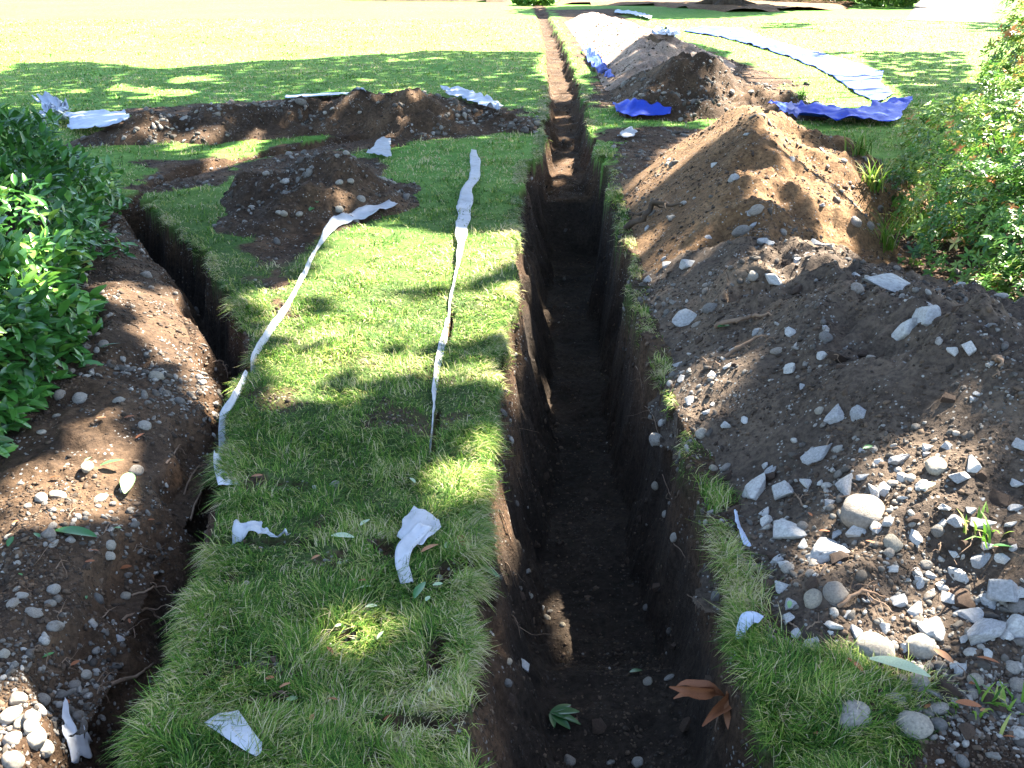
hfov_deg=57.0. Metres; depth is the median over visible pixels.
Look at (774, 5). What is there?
planting bed
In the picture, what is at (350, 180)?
cobble
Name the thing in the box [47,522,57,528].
pebble
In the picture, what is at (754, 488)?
broken rock
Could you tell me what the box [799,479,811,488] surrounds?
broken rock
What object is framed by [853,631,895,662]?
cobble
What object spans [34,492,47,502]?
cobble
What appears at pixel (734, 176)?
broken rock
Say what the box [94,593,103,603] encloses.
pebble
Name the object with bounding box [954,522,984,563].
root
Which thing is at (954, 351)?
broken rock
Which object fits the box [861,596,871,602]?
broken rock
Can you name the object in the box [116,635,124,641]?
broken rock
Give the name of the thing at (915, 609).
broken rock
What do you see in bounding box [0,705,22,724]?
cobble
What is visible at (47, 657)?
root
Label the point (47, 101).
plastic bag
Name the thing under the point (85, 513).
pebble
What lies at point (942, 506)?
broken rock
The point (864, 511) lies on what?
cobble
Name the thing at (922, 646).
cobble
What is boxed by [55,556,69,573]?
root
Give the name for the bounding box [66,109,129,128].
plastic sheet
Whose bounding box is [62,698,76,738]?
fabric scrap
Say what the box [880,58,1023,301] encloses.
shrub
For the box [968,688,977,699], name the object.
pebble
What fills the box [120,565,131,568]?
fallen leaf
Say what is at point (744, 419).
broken rock
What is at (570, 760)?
pebble
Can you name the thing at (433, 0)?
planting bed
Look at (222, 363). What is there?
root
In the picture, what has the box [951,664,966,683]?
root
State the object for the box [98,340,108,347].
pebble
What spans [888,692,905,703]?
pebble
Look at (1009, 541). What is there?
soil clod
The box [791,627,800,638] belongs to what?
broken rock
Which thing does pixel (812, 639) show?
broken rock
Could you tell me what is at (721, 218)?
soil heap
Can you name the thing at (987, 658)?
fallen leaf
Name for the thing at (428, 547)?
fallen leaf
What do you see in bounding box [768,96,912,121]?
tarpaulin
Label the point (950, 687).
soil clod
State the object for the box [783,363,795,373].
broken rock
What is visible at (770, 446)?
soil heap
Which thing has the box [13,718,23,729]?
pebble
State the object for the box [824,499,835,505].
broken rock
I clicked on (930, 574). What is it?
broken rock
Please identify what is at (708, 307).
cobble
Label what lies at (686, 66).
soil heap
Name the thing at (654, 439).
cobble
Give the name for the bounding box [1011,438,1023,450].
broken rock
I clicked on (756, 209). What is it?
cobble
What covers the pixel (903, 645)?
broken rock
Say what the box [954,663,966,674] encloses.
broken rock
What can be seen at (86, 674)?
pebble
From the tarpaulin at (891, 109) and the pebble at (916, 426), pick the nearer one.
the pebble at (916, 426)
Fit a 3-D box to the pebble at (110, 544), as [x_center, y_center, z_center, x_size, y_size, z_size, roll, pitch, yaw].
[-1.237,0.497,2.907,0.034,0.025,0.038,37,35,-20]
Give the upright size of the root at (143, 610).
0.140 m
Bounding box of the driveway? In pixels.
[907,0,991,22]
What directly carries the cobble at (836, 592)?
on the soil heap at (770, 446)
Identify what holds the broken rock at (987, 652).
on the soil crumbs
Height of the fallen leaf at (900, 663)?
0.018 m
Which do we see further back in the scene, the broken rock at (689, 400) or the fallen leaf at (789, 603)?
the broken rock at (689, 400)
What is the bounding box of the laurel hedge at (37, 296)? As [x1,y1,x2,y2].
[0,102,137,457]
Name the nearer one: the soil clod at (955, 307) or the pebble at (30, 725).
the pebble at (30, 725)
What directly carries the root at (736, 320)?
on the soil heap at (770, 446)
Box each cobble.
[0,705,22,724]
[1,750,24,767]
[25,607,42,617]
[26,727,46,749]
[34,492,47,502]
[41,527,56,538]
[49,490,66,498]
[72,392,86,403]
[80,461,93,472]
[93,493,108,501]
[112,396,124,402]
[128,465,143,475]
[138,420,151,429]
[140,271,152,277]
[149,371,163,379]
[280,210,287,216]
[296,211,302,216]
[335,179,342,184]
[335,206,343,212]
[347,178,353,183]
[357,195,365,201]
[649,433,662,445]
[695,428,706,438]
[702,303,716,313]
[731,225,749,237]
[747,270,758,280]
[748,204,763,215]
[770,347,781,354]
[804,588,822,608]
[819,331,832,342]
[823,581,848,603]
[836,699,871,732]
[840,494,884,528]
[850,282,863,293]
[851,216,861,226]
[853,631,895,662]
[867,221,874,229]
[883,534,902,551]
[894,710,933,740]
[905,633,936,659]
[907,673,930,692]
[925,456,946,475]
[928,702,948,714]
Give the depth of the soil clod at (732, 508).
3.11 m
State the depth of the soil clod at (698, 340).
4.23 m
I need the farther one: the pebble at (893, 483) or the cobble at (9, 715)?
the pebble at (893, 483)
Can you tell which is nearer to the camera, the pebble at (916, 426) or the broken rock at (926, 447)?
the broken rock at (926, 447)
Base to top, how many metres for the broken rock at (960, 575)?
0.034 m
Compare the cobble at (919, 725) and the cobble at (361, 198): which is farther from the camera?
the cobble at (361, 198)
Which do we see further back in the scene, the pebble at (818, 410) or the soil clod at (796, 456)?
the pebble at (818, 410)
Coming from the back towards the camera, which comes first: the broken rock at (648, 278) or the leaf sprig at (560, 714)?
the broken rock at (648, 278)
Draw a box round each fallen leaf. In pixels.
[6,536,13,545]
[55,526,96,536]
[101,459,122,464]
[120,472,135,493]
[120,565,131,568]
[331,532,353,537]
[413,582,425,597]
[421,544,437,551]
[478,563,499,576]
[630,668,641,671]
[787,600,791,607]
[848,658,863,672]
[863,444,872,448]
[870,656,930,676]
[920,482,935,487]
[934,648,953,662]
[956,699,981,706]
[977,656,998,662]
[992,544,1011,546]
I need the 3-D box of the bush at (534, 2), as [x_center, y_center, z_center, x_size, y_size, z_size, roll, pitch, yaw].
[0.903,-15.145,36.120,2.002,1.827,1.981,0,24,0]
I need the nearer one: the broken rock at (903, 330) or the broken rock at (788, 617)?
the broken rock at (788, 617)
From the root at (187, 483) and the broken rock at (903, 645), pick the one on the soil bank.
the root at (187, 483)
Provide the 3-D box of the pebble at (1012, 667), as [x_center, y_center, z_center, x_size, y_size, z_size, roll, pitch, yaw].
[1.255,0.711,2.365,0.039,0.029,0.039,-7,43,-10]
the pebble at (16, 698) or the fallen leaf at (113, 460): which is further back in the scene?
the fallen leaf at (113, 460)
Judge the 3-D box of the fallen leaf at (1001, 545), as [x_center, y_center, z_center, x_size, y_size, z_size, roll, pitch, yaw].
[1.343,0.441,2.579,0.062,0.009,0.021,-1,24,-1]
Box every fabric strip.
[213,200,397,484]
[395,522,431,583]
[429,149,480,448]
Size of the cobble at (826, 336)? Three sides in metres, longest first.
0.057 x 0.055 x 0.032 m
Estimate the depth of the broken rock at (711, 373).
3.82 m
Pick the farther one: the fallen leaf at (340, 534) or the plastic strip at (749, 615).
the fallen leaf at (340, 534)
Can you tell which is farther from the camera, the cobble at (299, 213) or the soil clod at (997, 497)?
the cobble at (299, 213)
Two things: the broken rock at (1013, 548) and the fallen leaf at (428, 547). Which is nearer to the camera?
the broken rock at (1013, 548)
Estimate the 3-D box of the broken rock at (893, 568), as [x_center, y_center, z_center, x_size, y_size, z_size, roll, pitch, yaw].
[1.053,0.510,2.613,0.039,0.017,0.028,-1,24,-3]
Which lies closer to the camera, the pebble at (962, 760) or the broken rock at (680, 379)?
the pebble at (962, 760)
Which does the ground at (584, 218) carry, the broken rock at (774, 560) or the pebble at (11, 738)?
the pebble at (11, 738)
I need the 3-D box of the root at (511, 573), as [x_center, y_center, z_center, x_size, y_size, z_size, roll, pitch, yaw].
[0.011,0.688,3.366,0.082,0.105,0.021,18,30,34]
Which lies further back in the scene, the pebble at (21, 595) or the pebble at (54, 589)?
the pebble at (54, 589)
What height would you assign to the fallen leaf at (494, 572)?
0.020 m
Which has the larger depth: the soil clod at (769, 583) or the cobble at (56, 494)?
the cobble at (56, 494)
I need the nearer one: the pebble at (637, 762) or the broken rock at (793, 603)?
the broken rock at (793, 603)
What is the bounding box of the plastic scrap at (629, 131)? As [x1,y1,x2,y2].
[617,126,637,136]
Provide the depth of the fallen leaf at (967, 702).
2.22 m
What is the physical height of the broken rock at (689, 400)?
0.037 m
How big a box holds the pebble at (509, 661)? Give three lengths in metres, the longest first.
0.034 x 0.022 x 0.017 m
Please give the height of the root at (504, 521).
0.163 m
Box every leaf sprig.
[549,704,580,728]
[669,679,731,731]
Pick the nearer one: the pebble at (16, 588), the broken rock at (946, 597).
the broken rock at (946, 597)
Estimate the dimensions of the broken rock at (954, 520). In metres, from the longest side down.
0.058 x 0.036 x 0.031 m
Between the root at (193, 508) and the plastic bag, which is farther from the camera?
the plastic bag
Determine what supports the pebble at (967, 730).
on the ground at (584, 218)
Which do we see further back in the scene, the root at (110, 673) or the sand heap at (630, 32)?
the sand heap at (630, 32)
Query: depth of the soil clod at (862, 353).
3.51 m
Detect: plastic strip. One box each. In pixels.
[734,509,750,546]
[734,611,763,655]
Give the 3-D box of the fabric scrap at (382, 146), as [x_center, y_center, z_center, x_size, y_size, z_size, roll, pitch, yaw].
[-1.253,-2.242,8.889,0.229,0.034,1.084,-3,24,-7]
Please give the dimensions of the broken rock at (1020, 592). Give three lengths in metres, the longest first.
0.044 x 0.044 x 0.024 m
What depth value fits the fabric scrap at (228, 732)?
2.19 m
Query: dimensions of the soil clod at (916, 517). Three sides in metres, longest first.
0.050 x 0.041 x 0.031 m
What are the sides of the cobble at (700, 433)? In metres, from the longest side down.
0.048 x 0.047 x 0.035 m
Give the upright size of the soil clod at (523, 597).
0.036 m
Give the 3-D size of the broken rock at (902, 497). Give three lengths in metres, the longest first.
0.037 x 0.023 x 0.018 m
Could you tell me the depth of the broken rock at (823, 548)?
2.72 m
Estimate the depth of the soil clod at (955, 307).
3.34 m
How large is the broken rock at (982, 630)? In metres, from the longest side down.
0.122 x 0.073 x 0.053 m
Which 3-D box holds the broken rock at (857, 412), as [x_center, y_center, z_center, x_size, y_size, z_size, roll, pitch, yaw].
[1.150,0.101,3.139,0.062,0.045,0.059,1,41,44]
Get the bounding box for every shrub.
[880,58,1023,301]
[953,0,1023,158]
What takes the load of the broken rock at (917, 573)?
on the soil heap at (770, 446)
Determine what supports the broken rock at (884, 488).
on the soil heap at (770, 446)
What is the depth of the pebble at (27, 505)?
2.98 m
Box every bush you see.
[511,0,558,5]
[802,0,854,2]
[855,0,919,7]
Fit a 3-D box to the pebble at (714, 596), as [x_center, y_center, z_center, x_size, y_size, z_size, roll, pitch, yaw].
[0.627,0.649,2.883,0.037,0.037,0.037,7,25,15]
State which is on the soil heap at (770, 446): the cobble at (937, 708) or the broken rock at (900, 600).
the broken rock at (900, 600)
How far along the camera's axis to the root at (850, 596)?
2.54 m
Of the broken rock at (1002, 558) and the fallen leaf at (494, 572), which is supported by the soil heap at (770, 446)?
the broken rock at (1002, 558)
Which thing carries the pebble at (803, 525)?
on the soil heap at (770, 446)
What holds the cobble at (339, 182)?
on the soil heap at (311, 224)
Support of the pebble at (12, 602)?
on the soil bank
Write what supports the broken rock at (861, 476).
on the soil heap at (770, 446)
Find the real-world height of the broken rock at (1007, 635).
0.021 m
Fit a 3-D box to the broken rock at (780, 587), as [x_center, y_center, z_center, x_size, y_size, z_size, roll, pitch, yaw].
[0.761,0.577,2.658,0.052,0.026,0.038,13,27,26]
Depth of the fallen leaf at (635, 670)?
3.17 m
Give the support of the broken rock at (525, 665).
on the ground at (584, 218)
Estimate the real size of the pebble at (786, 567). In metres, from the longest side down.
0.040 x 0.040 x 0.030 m
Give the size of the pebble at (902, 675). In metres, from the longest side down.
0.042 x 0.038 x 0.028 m
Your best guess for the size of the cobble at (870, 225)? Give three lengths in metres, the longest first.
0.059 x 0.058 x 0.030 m
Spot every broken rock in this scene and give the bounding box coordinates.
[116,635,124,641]
[521,658,529,671]
[643,275,651,281]
[662,262,670,268]
[672,308,696,326]
[677,375,684,382]
[679,259,694,269]
[684,396,693,405]
[702,409,709,414]
[707,370,716,376]
[720,421,730,427]
[728,173,739,182]
[741,416,747,423]
[742,473,765,499]
[752,328,761,335]
[757,238,768,244]
[759,507,768,515]
[760,515,772,526]
[762,462,767,468]
[764,465,772,473]
[765,273,781,284]
[766,240,774,245]
[771,518,806,538]
[772,480,793,499]
[772,557,783,562]
[775,580,788,593]
[778,560,788,567]
[782,612,794,624]
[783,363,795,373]
[785,326,795,336]
[785,598,796,609]
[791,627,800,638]
[798,538,807,548]
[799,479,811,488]
[800,443,831,464]
[801,636,819,649]
[807,537,850,563]
[811,238,822,245]
[816,351,826,359]
[823,404,843,423]
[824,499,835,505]
[824,620,843,629]
[832,530,841,539]
[834,473,853,498]
[845,525,865,536]
[850,405,865,421]
[850,624,862,638]
[856,474,868,479]
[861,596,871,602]
[862,273,909,291]
[868,483,879,498]
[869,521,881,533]
[874,458,881,463]
[879,481,890,496]
[879,622,889,633]
[881,517,893,526]
[887,565,898,571]
[888,454,909,464]
[890,593,907,607]
[891,317,916,340]
[896,472,906,481]
[897,496,907,499]
[900,643,906,652]
[907,601,921,616]
[909,529,922,545]
[912,305,940,325]
[912,567,922,576]
[914,576,925,588]
[915,479,928,491]
[917,616,944,640]
[922,444,932,450]
[925,570,936,578]
[936,581,948,591]
[938,503,950,510]
[941,441,952,449]
[941,591,954,603]
[946,347,958,356]
[946,514,967,527]
[948,472,970,483]
[948,550,959,557]
[948,567,968,582]
[949,661,960,668]
[953,607,983,623]
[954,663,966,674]
[960,634,968,642]
[962,341,976,355]
[965,507,976,513]
[966,618,1006,645]
[967,455,981,472]
[969,517,996,528]
[970,553,990,568]
[978,593,996,609]
[980,542,995,549]
[983,648,992,657]
[986,579,1018,602]
[994,553,1009,563]
[1003,629,1013,640]
[1004,521,1016,526]
[1006,614,1023,637]
[1007,504,1023,510]
[1009,544,1016,551]
[1010,478,1023,486]
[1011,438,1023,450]
[1017,586,1023,597]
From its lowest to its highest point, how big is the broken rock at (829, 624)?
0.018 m
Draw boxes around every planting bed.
[345,0,508,1]
[561,0,856,11]
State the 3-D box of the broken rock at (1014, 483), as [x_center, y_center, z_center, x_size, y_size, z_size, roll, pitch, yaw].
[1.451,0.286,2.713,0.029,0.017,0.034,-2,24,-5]
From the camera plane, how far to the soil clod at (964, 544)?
2.63 m
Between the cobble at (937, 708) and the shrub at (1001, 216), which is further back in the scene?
the shrub at (1001, 216)
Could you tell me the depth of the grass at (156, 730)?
2.86 m
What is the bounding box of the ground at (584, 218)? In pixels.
[0,0,1023,767]
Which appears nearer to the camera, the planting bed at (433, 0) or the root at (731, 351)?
the root at (731, 351)
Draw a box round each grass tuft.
[792,88,811,99]
[842,130,884,155]
[856,156,913,192]
[864,208,916,252]
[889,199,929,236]
[948,674,1023,734]
[957,501,1013,548]
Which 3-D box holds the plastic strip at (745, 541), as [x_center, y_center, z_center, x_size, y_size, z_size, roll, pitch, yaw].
[0.720,0.454,2.981,0.025,0.027,0.218,0,24,1]
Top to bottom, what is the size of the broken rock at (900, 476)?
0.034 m
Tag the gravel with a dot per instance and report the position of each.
(114, 666)
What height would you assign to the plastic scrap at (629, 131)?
0.047 m
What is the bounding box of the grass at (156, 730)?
[0,18,1023,767]
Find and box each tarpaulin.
[612,98,670,116]
[685,26,892,100]
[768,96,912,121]
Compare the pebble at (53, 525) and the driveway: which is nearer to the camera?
the pebble at (53, 525)
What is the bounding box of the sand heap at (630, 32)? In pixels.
[565,12,737,90]
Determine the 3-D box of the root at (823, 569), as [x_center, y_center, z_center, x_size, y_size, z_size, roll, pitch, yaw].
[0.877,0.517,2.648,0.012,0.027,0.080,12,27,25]
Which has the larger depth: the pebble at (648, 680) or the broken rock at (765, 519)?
the pebble at (648, 680)
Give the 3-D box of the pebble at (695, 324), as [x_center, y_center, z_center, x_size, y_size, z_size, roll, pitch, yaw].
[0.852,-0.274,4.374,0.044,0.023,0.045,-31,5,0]
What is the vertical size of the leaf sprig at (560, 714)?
0.015 m
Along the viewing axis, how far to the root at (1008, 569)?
2.54 m
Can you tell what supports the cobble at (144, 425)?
on the soil bank
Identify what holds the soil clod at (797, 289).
on the soil heap at (770, 446)
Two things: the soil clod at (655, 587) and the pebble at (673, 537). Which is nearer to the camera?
the pebble at (673, 537)
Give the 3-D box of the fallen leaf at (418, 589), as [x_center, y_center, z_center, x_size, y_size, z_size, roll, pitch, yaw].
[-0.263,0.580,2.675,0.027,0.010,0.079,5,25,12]
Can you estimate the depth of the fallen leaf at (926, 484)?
2.74 m
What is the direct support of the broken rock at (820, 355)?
on the soil heap at (770, 446)
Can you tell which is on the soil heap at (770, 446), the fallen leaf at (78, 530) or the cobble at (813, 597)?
the cobble at (813, 597)
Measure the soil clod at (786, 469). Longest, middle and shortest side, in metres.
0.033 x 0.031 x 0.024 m
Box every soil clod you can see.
[509,692,514,702]
[520,591,525,600]
[544,473,549,479]
[555,542,563,547]
[592,718,606,733]
[652,583,659,591]
[679,716,690,731]
[695,337,702,344]
[704,675,710,681]
[718,470,731,480]
[725,504,739,513]
[763,579,774,591]
[765,471,775,481]
[766,552,777,559]
[784,467,791,473]
[791,284,801,294]
[792,452,803,459]
[804,576,817,589]
[827,350,845,361]
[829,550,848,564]
[858,350,867,356]
[858,592,867,600]
[905,513,921,523]
[935,677,963,697]
[940,392,955,402]
[946,481,954,486]
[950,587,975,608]
[952,303,965,311]
[958,540,971,550]
[975,470,986,481]
[977,688,1007,713]
[989,489,1009,507]
[1001,537,1017,551]
[1005,528,1016,537]
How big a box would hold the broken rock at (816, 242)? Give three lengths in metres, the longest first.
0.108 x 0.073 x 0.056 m
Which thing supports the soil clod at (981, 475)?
on the soil heap at (770, 446)
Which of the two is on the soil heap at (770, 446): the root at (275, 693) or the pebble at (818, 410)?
the pebble at (818, 410)
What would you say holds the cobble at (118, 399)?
on the soil bank
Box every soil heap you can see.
[69,88,537,147]
[213,151,420,237]
[609,51,828,121]
[621,105,939,273]
[642,236,1023,746]
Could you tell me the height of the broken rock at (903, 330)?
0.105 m
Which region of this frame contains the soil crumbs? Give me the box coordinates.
[0,19,1023,767]
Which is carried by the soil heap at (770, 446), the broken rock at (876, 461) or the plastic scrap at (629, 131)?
the broken rock at (876, 461)
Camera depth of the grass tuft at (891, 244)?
5.70 m
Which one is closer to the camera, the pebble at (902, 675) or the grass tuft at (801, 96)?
the pebble at (902, 675)
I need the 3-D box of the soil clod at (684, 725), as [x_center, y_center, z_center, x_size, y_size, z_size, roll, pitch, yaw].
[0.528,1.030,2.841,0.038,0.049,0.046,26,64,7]
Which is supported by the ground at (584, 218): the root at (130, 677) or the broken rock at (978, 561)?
the root at (130, 677)
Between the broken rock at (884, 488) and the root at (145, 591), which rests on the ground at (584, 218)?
the root at (145, 591)
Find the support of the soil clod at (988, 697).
on the ground at (584, 218)
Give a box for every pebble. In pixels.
[0,648,9,657]
[2,731,22,745]
[6,598,18,607]
[9,691,27,705]
[13,586,20,591]
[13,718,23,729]
[15,592,28,598]
[22,709,40,721]
[23,503,31,507]
[23,718,40,734]
[37,429,46,434]
[38,693,50,706]
[39,740,54,757]
[46,584,60,594]
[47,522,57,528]
[53,389,65,400]
[65,536,75,542]
[68,680,80,688]
[81,669,91,678]
[82,511,89,515]
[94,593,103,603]
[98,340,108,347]
[105,551,115,559]
[106,540,115,549]
[120,592,130,599]
[175,397,184,403]
[505,678,511,686]
[507,658,511,664]
[564,754,575,765]
[631,756,643,767]
[643,676,652,685]
[651,481,657,489]
[664,674,674,680]
[670,532,676,542]
[691,321,699,327]
[709,464,717,470]
[711,591,718,600]
[720,463,730,471]
[781,562,794,573]
[797,521,807,529]
[805,569,814,577]
[814,407,823,414]
[883,547,894,557]
[886,480,898,486]
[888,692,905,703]
[893,265,900,269]
[893,673,907,684]
[911,423,919,429]
[920,560,932,569]
[930,524,944,536]
[930,717,947,729]
[956,754,969,767]
[958,722,975,739]
[966,673,983,685]
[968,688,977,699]
[1005,660,1020,674]
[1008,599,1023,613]
[1009,677,1023,691]
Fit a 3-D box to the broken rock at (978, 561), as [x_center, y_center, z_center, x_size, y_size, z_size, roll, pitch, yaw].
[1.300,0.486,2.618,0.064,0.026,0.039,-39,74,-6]
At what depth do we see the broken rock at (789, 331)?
3.76 m
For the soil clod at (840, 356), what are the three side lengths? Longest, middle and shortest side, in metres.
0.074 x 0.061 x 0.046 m
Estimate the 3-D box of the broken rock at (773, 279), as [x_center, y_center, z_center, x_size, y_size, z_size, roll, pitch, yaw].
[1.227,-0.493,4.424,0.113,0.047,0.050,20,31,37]
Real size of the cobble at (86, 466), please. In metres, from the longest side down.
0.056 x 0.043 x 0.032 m
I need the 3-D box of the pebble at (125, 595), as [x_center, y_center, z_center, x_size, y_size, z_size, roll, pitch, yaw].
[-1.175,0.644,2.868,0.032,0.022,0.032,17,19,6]
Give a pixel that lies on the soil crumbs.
(974, 763)
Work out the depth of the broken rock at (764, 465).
3.23 m
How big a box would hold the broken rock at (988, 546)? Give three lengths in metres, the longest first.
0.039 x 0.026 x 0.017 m
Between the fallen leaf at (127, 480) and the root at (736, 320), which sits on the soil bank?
the fallen leaf at (127, 480)
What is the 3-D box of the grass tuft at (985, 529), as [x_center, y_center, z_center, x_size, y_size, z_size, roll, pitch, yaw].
[1.280,0.390,2.604,0.185,0.080,0.117,-9,26,-19]
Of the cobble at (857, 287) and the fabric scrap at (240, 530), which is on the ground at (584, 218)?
the fabric scrap at (240, 530)
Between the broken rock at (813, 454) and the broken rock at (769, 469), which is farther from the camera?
the broken rock at (769, 469)
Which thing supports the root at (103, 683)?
on the soil bank
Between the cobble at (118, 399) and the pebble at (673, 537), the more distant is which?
the cobble at (118, 399)
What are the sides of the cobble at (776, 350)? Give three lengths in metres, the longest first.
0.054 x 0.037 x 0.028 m
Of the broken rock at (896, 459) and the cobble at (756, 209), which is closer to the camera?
the broken rock at (896, 459)
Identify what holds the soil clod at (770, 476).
on the soil heap at (770, 446)
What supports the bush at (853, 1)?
on the planting bed at (774, 5)
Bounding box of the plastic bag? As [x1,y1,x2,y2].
[32,91,71,119]
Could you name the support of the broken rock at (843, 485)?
on the soil heap at (770, 446)
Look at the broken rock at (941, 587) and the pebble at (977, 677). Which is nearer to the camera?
the pebble at (977, 677)
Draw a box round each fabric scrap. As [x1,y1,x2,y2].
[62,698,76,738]
[66,726,92,762]
[204,710,261,755]
[232,520,289,544]
[367,136,391,156]
[397,506,440,544]
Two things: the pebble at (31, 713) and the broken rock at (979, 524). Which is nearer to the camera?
the pebble at (31, 713)
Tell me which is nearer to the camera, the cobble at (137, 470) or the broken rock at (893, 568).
the broken rock at (893, 568)
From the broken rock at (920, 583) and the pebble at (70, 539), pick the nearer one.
the broken rock at (920, 583)
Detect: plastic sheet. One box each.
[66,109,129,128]
[285,87,365,97]
[440,85,503,109]
[582,47,614,77]
[615,9,651,17]
[651,26,679,36]
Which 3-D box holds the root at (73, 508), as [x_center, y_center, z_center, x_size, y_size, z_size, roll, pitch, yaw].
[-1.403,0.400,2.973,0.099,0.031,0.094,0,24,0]
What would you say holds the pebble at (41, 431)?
on the soil bank
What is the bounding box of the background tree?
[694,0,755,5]
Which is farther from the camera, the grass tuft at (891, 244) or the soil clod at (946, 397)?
the grass tuft at (891, 244)
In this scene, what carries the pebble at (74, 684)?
on the soil bank
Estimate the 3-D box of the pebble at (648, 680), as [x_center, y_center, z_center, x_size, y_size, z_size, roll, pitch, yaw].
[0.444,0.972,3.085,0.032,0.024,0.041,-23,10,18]
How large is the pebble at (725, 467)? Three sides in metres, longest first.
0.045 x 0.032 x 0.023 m
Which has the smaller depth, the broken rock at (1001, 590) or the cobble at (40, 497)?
the broken rock at (1001, 590)
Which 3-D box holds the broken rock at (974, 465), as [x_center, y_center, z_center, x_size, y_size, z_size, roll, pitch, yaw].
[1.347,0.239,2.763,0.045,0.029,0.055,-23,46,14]
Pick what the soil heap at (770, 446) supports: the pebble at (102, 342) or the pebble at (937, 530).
the pebble at (937, 530)
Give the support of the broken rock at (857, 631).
on the soil heap at (770, 446)
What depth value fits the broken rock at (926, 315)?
3.41 m
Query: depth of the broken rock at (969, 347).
3.05 m
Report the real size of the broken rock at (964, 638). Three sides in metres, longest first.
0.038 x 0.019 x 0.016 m
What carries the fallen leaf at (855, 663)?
on the grass at (156, 730)
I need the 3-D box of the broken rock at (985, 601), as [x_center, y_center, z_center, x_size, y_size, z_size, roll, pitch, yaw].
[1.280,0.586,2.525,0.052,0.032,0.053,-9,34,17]
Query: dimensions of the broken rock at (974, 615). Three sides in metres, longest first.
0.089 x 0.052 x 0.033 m
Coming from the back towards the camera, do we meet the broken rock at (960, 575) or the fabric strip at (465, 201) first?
the fabric strip at (465, 201)
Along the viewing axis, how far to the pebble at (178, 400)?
3.76 m
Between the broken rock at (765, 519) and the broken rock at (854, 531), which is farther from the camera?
the broken rock at (765, 519)
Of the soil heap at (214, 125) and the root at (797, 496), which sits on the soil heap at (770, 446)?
the root at (797, 496)
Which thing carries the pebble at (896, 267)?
on the soil heap at (770, 446)
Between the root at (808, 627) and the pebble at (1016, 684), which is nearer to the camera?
the pebble at (1016, 684)
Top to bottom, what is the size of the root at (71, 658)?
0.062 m
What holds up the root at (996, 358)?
on the soil heap at (770, 446)
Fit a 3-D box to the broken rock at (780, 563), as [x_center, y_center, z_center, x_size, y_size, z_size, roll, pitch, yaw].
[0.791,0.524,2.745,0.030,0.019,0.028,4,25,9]
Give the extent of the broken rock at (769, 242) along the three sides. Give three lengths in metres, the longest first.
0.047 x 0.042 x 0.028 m
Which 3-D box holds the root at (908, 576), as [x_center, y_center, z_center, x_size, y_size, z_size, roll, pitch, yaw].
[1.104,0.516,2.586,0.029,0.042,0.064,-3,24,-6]
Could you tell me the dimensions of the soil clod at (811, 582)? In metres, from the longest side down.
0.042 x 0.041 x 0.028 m
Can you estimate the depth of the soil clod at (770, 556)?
2.80 m
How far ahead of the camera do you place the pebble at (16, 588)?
2.61 m
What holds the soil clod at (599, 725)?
on the ground at (584, 218)
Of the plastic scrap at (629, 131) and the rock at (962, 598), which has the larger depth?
the plastic scrap at (629, 131)
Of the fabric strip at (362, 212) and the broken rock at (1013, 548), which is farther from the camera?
the fabric strip at (362, 212)
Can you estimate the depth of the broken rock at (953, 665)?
2.38 m
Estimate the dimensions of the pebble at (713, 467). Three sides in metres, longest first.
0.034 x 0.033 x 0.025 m
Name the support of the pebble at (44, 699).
on the soil bank
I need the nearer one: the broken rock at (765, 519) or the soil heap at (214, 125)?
the broken rock at (765, 519)
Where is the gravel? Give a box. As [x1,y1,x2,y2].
[0,22,1023,767]
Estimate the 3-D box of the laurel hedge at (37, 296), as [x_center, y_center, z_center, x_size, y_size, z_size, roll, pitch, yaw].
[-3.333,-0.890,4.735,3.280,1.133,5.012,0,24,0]
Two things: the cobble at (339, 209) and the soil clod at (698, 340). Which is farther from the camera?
the cobble at (339, 209)
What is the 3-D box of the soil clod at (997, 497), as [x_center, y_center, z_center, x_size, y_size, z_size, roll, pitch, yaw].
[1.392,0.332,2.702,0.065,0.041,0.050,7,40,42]
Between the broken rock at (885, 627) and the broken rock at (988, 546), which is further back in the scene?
the broken rock at (988, 546)
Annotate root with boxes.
[34,645,62,671]
[52,599,68,617]
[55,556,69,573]
[62,644,83,669]
[66,501,84,518]
[97,672,123,693]
[103,671,127,679]
[109,663,156,686]
[121,605,171,637]
[131,582,172,596]
[133,544,165,552]
[166,444,185,462]
[183,464,207,494]
[189,488,205,520]
[204,360,228,377]
[241,690,295,712]
[499,509,511,541]
[505,562,524,585]
[512,615,554,637]
[623,200,682,230]
[631,406,657,431]
[714,312,771,328]
[725,335,767,357]
[793,492,808,505]
[806,612,822,629]
[820,563,826,574]
[837,589,891,611]
[870,584,886,619]
[907,564,926,577]
[933,542,943,552]
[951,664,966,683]
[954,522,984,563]
[992,354,1003,374]
[1003,552,1020,574]
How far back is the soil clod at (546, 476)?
4.62 m
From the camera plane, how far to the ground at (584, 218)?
5.15 m
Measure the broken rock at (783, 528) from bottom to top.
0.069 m
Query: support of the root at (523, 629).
on the ground at (584, 218)
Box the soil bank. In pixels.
[0,233,224,762]
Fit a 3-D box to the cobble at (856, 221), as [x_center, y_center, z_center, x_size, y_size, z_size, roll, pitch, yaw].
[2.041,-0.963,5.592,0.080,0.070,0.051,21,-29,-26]
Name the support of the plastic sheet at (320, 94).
on the ground at (584, 218)
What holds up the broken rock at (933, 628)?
on the soil heap at (770, 446)
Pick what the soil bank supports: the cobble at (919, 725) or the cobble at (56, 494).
the cobble at (56, 494)
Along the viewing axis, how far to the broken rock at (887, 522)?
2.70 m
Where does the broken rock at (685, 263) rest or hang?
on the soil heap at (770, 446)
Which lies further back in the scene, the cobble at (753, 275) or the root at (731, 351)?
the cobble at (753, 275)
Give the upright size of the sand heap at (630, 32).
0.562 m

